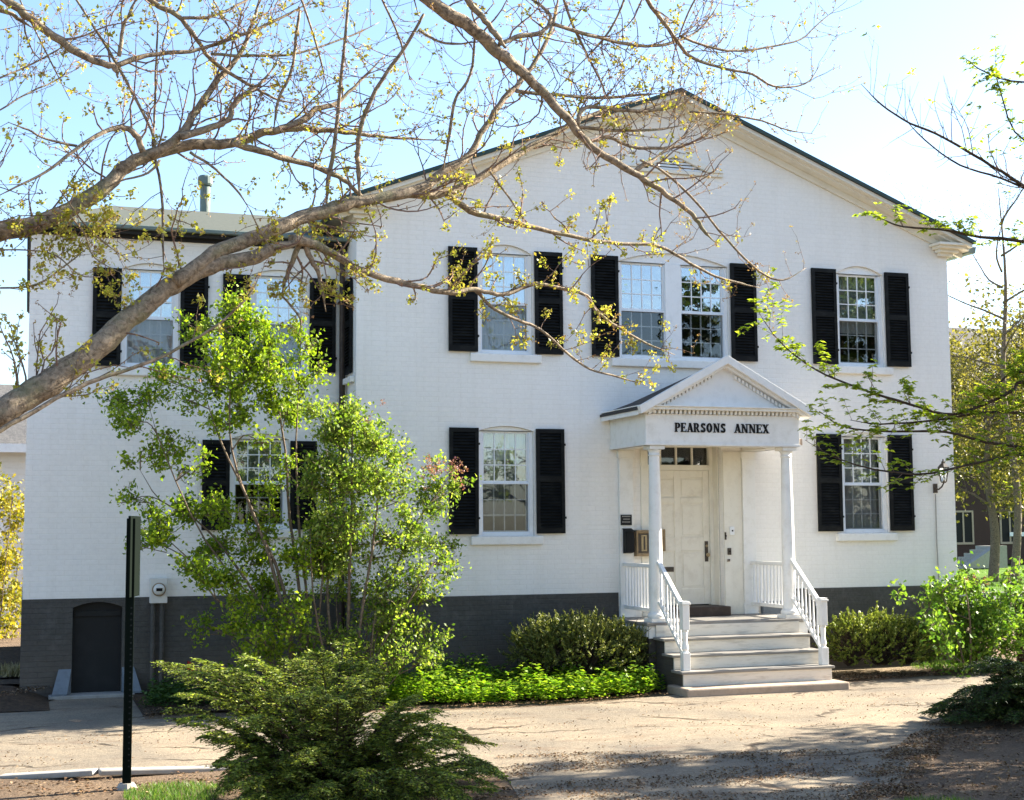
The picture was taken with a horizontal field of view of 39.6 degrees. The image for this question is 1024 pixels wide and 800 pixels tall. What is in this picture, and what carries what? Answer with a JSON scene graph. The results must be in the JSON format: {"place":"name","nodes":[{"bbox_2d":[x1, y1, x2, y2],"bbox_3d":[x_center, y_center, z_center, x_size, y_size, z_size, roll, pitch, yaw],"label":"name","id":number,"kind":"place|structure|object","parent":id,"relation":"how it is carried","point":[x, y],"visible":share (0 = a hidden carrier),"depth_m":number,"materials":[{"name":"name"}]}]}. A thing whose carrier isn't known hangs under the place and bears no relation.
{"place":"outdoors","nodes":[
{"label":"outdoors","id":0,"kind":"place"},
{"bbox_2d":[0,646,49,711],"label":"soil bank","id":1,"kind":"structure","parent":0,"point":[24,701],"depth_m":17.66,"materials":[{"name":"brown soil"}]},
{"bbox_2d":[0,662,19,676],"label":"dry grass tuft","id":2,"kind":"object","parent":1,"relation":"on","point":[9,670],"visible":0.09,"depth_m":19.05,"materials":[{"name":"plant"}]},
{"bbox_2d":[0,677,19,687],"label":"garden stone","id":3,"kind":"object","parent":1,"relation":"on","point":[11,678],"visible":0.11,"depth_m":18.73,"materials":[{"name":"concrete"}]},
{"bbox_2d":[0,684,51,696],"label":"leaf litter","id":4,"kind":"object","parent":1,"relation":"on","point":[28,689],"visible":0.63,"depth_m":17.81,"materials":[{"name":"brown plant"}]},
{"bbox_2d":[0,676,1023,799],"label":"driveway","id":5,"kind":"structure","parent":0,"point":[75,720],"depth_m":14.43,"materials":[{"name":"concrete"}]},
{"bbox_2d":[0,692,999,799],"bbox_3d":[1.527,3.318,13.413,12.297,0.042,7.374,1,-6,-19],"label":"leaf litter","id":6,"kind":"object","parent":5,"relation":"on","point":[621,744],"visible":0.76,"depth_m":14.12,"materials":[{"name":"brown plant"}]},
{"bbox_2d":[497,745,911,799],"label":"leaf litter","id":7,"kind":"object","parent":5,"relation":"on","point":[699,777],"visible":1,"depth_m":12.15,"materials":[{"name":"brown plant"}]},
{"bbox_2d":[849,721,963,799],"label":"leaf litter","id":8,"kind":"object","parent":5,"relation":"on","point":[925,732],"visible":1,"depth_m":12.73,"materials":[{"name":"brown plant"}]},
{"bbox_2d":[0,624,1023,799],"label":"ground","id":9,"kind":"structure","parent":0,"point":[1006,746],"depth_m":12.28,"materials":[{"name":"brown soil"}]},
{"bbox_2d":[0,462,24,639],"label":"forsythia","id":10,"kind":"object","parent":9,"relation":"on","point":[10,598],"visible":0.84,"depth_m":28.39,"materials":[{"name":"yellow plant"}]},
{"bbox_2d":[0,384,26,625],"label":"clapboard house","id":11,"kind":"structure","parent":9,"relation":"on","point":[13,449],"depth_m":31.80,"materials":[{"name":"paint"}]},
{"bbox_2d":[0,518,3,555],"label":"window","id":12,"kind":"structure","parent":11,"relation":"in","point":[1,523],"depth_m":31.60,"materials":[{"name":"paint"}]},
{"bbox_2d":[0,765,229,778],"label":"kerb","id":13,"kind":"structure","parent":9,"relation":"on","point":[105,772],"depth_m":12.28,"materials":[{"name":"concrete"}]},
{"bbox_2d":[116,516,140,790],"bbox_3d":[-3.163,2.128,11.891,0.177,2.306,0.323,-2,-6,21],"label":"sign post","id":14,"kind":"object","parent":9,"relation":"on","point":[133,541],"visible":0.98,"depth_m":11.80,"materials":[{"name":"black metal"}]},
{"bbox_2d":[122,779,226,799],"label":"grass tuft","id":15,"kind":"object","parent":9,"relation":"on","point":[169,792],"visible":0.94,"depth_m":11.41,"materials":[{"name":"green plant"}]},
{"bbox_2d":[0,771,512,799],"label":"leaf litter","id":16,"kind":"object","parent":9,"relation":"on","point":[211,776],"visible":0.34,"depth_m":11.72,"materials":[{"name":"brown plant"}]},
{"bbox_2d":[151,637,510,799],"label":"hemlock bush","id":17,"kind":"object","parent":9,"relation":"on","point":[338,763],"visible":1,"depth_m":10.53,"materials":[{"name":"green plant"}]},
{"bbox_2d":[133,686,667,717],"bbox_3d":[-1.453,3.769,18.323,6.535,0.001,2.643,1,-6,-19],"label":"planting bed","id":18,"kind":"object","parent":9,"relation":"on","point":[138,697],"visible":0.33,"depth_m":17.22,"materials":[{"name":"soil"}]},
{"bbox_2d":[82,278,346,703],"bbox_3d":[-3.486,1.063,16.892,3.111,5.155,1.935,1,-6,-19],"label":"lilac bush","id":19,"kind":"object","parent":18,"relation":"on","point":[264,367],"visible":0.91,"depth_m":16.93,"materials":[{"name":"green plant"}]},
{"bbox_2d":[138,669,399,706],"bbox_3d":[-3.121,3.547,18.055,3.300,0.431,1.862,1,-6,-19],"label":"ivy cover","id":20,"kind":"object","parent":18,"relation":"on","point":[163,693],"visible":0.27,"depth_m":17.35,"materials":[{"name":"green plant"}]},
{"bbox_2d":[287,382,481,703],"bbox_3d":[-1.525,1.816,17.294,2.592,3.979,2.008,1,-6,-19],"label":"lilac bush","id":21,"kind":"object","parent":18,"relation":"on","point":[351,476],"visible":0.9,"depth_m":16.97,"materials":[{"name":"green plant"}]},
{"bbox_2d":[388,650,612,689],"bbox_3d":[-0.120,3.525,18.715,3.346,0.545,1.376,1,-6,-19],"label":"shade cover","id":22,"kind":"object","parent":18,"relation":"on","point":[457,673],"visible":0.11,"depth_m":18.55,"materials":[{"name":"green plant"}]},
{"bbox_2d":[369,636,665,703],"bbox_3d":[0.155,3.455,18.469,3.712,0.653,3.243,-1,-5,3],"label":"ground cover","id":23,"kind":"object","parent":18,"relation":"on","point":[492,688],"visible":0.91,"depth_m":17.64,"materials":[{"name":"green plant"}]},
{"bbox_2d":[499,606,656,676],"bbox_3d":[0.921,3.199,18.818,2.312,0.948,1.543,1,-6,-19],"label":"yew bush","id":24,"kind":"object","parent":18,"relation":"on","point":[545,642],"visible":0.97,"depth_m":18.54,"materials":[{"name":"green plant"}]},
{"bbox_2d":[0,0,865,432],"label":"maple tree","id":25,"kind":"object","parent":9,"relation":"on","point":[48,382],"visible":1,"depth_m":9.39,"materials":[{"name":"brown plant"}]},
{"bbox_2d":[19,88,975,699],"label":"house","id":26,"kind":"structure","parent":9,"relation":"on","point":[775,542],"depth_m":19.95,"materials":[{"name":"white paint"}]},
{"bbox_2d":[71,602,121,692],"bbox_3d":[-5.427,3.256,18.556,0.660,1.260,0.070,1,-6,-19],"label":"basement door","id":27,"kind":"structure","parent":26,"relation":"in","point":[96,627],"depth_m":18.55,"materials":[{"name":"grey paint"}]},
{"bbox_2d":[111,264,186,376],"bbox_3d":[-4.872,-1.070,19.093,0.980,1.526,0.262,1,-6,-19],"label":"window","id":28,"kind":"structure","parent":26,"relation":"in","point":[155,327],"depth_m":19.16,"materials":[{"name":"glass"}]},
{"bbox_2d":[149,578,167,690],"bbox_3d":[-4.631,3.068,18.590,0.220,1.470,0.206,1,-6,-19],"label":"electric meter","id":29,"kind":"object","parent":26,"relation":"attached to","point":[158,591],"visible":0.92,"depth_m":18.60,"materials":[{"name":"grey metal"}]},
{"bbox_2d":[220,434,296,537],"bbox_3d":[-3.460,1.169,19.367,1.030,1.416,0.262,1,-6,-19],"label":"window","id":30,"kind":"structure","parent":26,"relation":"in","point":[247,458],"depth_m":19.44,"materials":[{"name":"paint"}]},
{"bbox_2d":[240,271,314,380],"bbox_3d":[-3.244,-1.031,19.647,1.020,1.526,0.262,1,-6,-19],"label":"window","id":31,"kind":"structure","parent":26,"relation":"in","point":[281,307],"depth_m":19.75,"materials":[{"name":"glass"}]},
{"bbox_2d":[470,245,541,363],"bbox_3d":[-0.121,-1.352,20.056,1.050,1.676,0.262,1,-6,-19],"label":"window","id":32,"kind":"structure","parent":26,"relation":"in","point":[494,339],"depth_m":20.12,"materials":[{"name":"glass"}]},
{"bbox_2d":[470,427,542,544],"bbox_3d":[-0.103,1.193,19.824,1.050,1.646,0.262,1,-6,-19],"label":"window","id":33,"kind":"structure","parent":26,"relation":"in","point":[505,453],"depth_m":19.91,"materials":[{"name":"paint"}]},
{"bbox_2d":[621,515,631,524],"bbox_3d":[1.627,1.707,20.229,0.170,0.150,0.018,1,-6,-19],"label":"plaque","id":34,"kind":"object","parent":26,"relation":"attached to","point":[626,519],"visible":1,"depth_m":20.22,"materials":[{"name":"black paint"}]},
{"bbox_2d":[622,528,634,552],"bbox_3d":[1.658,1.997,20.150,0.140,0.356,0.135,1,-6,-19],"label":"mailbox","id":35,"kind":"object","parent":26,"relation":"attached to","point":[628,541],"visible":1,"depth_m":20.11,"materials":[{"name":"black metal"}]},
{"bbox_2d":[634,530,648,555],"bbox_3d":[1.875,2.039,20.255,0.260,0.370,0.110,1,-6,-19],"label":"notice case","id":36,"kind":"object","parent":26,"relation":"attached to","point":[641,540],"visible":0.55,"depth_m":20.20,"materials":[{"name":"brown wood"}]},
{"bbox_2d":[611,254,727,368],"bbox_3d":[2.360,-1.306,20.865,2.020,1.696,0.193,1,-6,-19],"label":"window","id":37,"kind":"structure","parent":26,"relation":"in","point":[671,311],"depth_m":20.87,"materials":[{"name":"paint"}]},
{"bbox_2d":[648,470,710,604],"bbox_3d":[2.436,2.012,20.828,1.030,1.960,0.141,1,-6,-19],"label":"door","id":38,"kind":"structure","parent":26,"relation":"in","point":[684,494],"depth_m":20.90,"materials":[{"name":"beige paint"}]},
{"bbox_2d":[831,267,893,374],"bbox_3d":[5.331,-1.221,21.911,1.070,1.676,0.262,1,-6,-19],"label":"window","id":39,"kind":"structure","parent":26,"relation":"in","point":[854,285],"depth_m":22.00,"materials":[{"name":"paint"}]},
{"bbox_2d":[836,433,897,540],"bbox_3d":[5.344,1.323,21.677,1.040,1.646,0.262,1,-6,-19],"label":"window","id":40,"kind":"structure","parent":26,"relation":"in","point":[861,520],"depth_m":21.76,"materials":[{"name":"paint"}]},
{"bbox_2d":[935,494,941,654],"bbox_3d":[6.566,2.701,21.873,0.031,2.500,0.020,-4,-6,33],"label":"conduit cable","id":41,"kind":"object","parent":26,"relation":"attached to","point":[936,542],"visible":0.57,"depth_m":21.92,"materials":[{"name":"metal"}]},
{"bbox_2d":[933,459,948,492],"bbox_3d":[6.644,1.171,21.941,0.195,0.520,0.222,1,-6,-19],"label":"wall lantern","id":42,"kind":"object","parent":26,"relation":"attached to","point":[943,465],"depth_m":21.90,"materials":[{"name":"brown metal"}]},
{"bbox_2d":[735,25,1023,496],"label":"young maple","id":43,"kind":"object","parent":9,"relation":"on","point":[935,415],"visible":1,"depth_m":13.18,"materials":[{"name":"green plant"}]},
{"bbox_2d":[832,660,1015,680],"bbox_3d":[6.939,3.934,20.577,5.800,0.001,2.700,1,-6,-19],"label":"dirt strip","id":44,"kind":"object","parent":9,"relation":"on","point":[841,672],"visible":0.2,"depth_m":20.81,"materials":[{"name":"brown soil"}]},
{"bbox_2d":[812,601,948,667],"bbox_3d":[5.350,3.360,20.486,2.012,0.948,1.343,1,-6,-19],"label":"box bush","id":45,"kind":"object","parent":44,"relation":"on","point":[890,641],"visible":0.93,"depth_m":20.25,"materials":[{"name":"green plant"}]},
{"bbox_2d":[832,668,973,680],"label":"leaf litter","id":46,"kind":"object","parent":44,"relation":"on","point":[871,676],"visible":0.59,"depth_m":20.09,"materials":[{"name":"brown plant"}]},
{"bbox_2d":[911,659,971,670],"bbox_3d":[6.710,3.957,21.270,1.598,0.108,1.010,1,-6,-19],"label":"grass tuft","id":47,"kind":"object","parent":44,"relation":"on","point":[942,665],"visible":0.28,"depth_m":21.10,"materials":[{"name":"green plant"}]},
{"bbox_2d":[888,551,1023,677],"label":"lilac bush","id":48,"kind":"object","parent":44,"relation":"on","point":[972,643],"visible":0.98,"depth_m":20.45,"materials":[{"name":"green plant"}]},
{"bbox_2d":[1014,596,1023,661],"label":"bush","id":49,"kind":"object","parent":44,"relation":"on","point":[1020,659],"visible":0.29,"depth_m":21.19,"materials":[{"name":"green plant"}]},
{"bbox_2d":[894,794,973,799],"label":"grass tuft","id":50,"kind":"object","parent":9,"relation":"on","point":[930,798],"visible":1,"depth_m":10.93,"materials":[{"name":"green plant"}]},
{"bbox_2d":[890,724,1023,799],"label":"leaf litter","id":51,"kind":"object","parent":9,"relation":"on","point":[974,776],"visible":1,"depth_m":12.41,"materials":[{"name":"brown plant"}]},
{"bbox_2d":[915,645,1023,725],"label":"hemlock bush","id":52,"kind":"object","parent":9,"relation":"on","point":[1001,697],"visible":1,"depth_m":15.01,"materials":[{"name":"green plant"}]},
{"bbox_2d":[0,0,1023,384],"label":"sky","id":53,"kind":"structure","parent":0,"point":[929,37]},
{"bbox_2d":[958,564,1023,621],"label":"lawn","id":54,"kind":"structure","parent":0,"point":[983,572],"depth_m":59.71,"materials":[{"name":"green plant"}]},
{"bbox_2d":[878,149,1023,584],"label":"tall tree","id":55,"kind":"object","parent":54,"relation":"on","point":[1016,547],"visible":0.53,"depth_m":51.38,"materials":[{"name":"green plant"}]},
{"bbox_2d":[957,545,1007,568],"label":"concrete stair","id":56,"kind":"object","parent":54,"relation":"on","point":[980,555],"visible":0.76,"depth_m":69.86,"materials":[{"name":"grey concrete"}]},
{"bbox_2d":[949,275,1023,581],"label":"street tree","id":57,"kind":"object","parent":54,"relation":"on","point":[994,557],"visible":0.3,"depth_m":54.01,"materials":[{"name":"green plant"}]},
{"bbox_2d":[949,327,1023,563],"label":"brick hall","id":58,"kind":"structure","parent":54,"relation":"on","point":[972,528],"depth_m":76.83,"materials":[{"name":"brown brick"}]},
{"bbox_2d":[956,510,973,544],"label":"window","id":59,"kind":"structure","parent":58,"relation":"in","point":[964,529],"depth_m":76.36,"materials":[{"name":"glass"}]},
{"bbox_2d":[999,511,1013,543],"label":"window","id":60,"kind":"structure","parent":58,"relation":"in","point":[1005,524],"depth_m":77.22,"materials":[{"name":"glass"}]},
{"bbox_2d":[950,264,1023,523],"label":"dense tree","id":61,"kind":"object","parent":54,"relation":"on","point":[987,366],"visible":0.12,"depth_m":59.16,"materials":[{"name":"green plant"}]}
]}

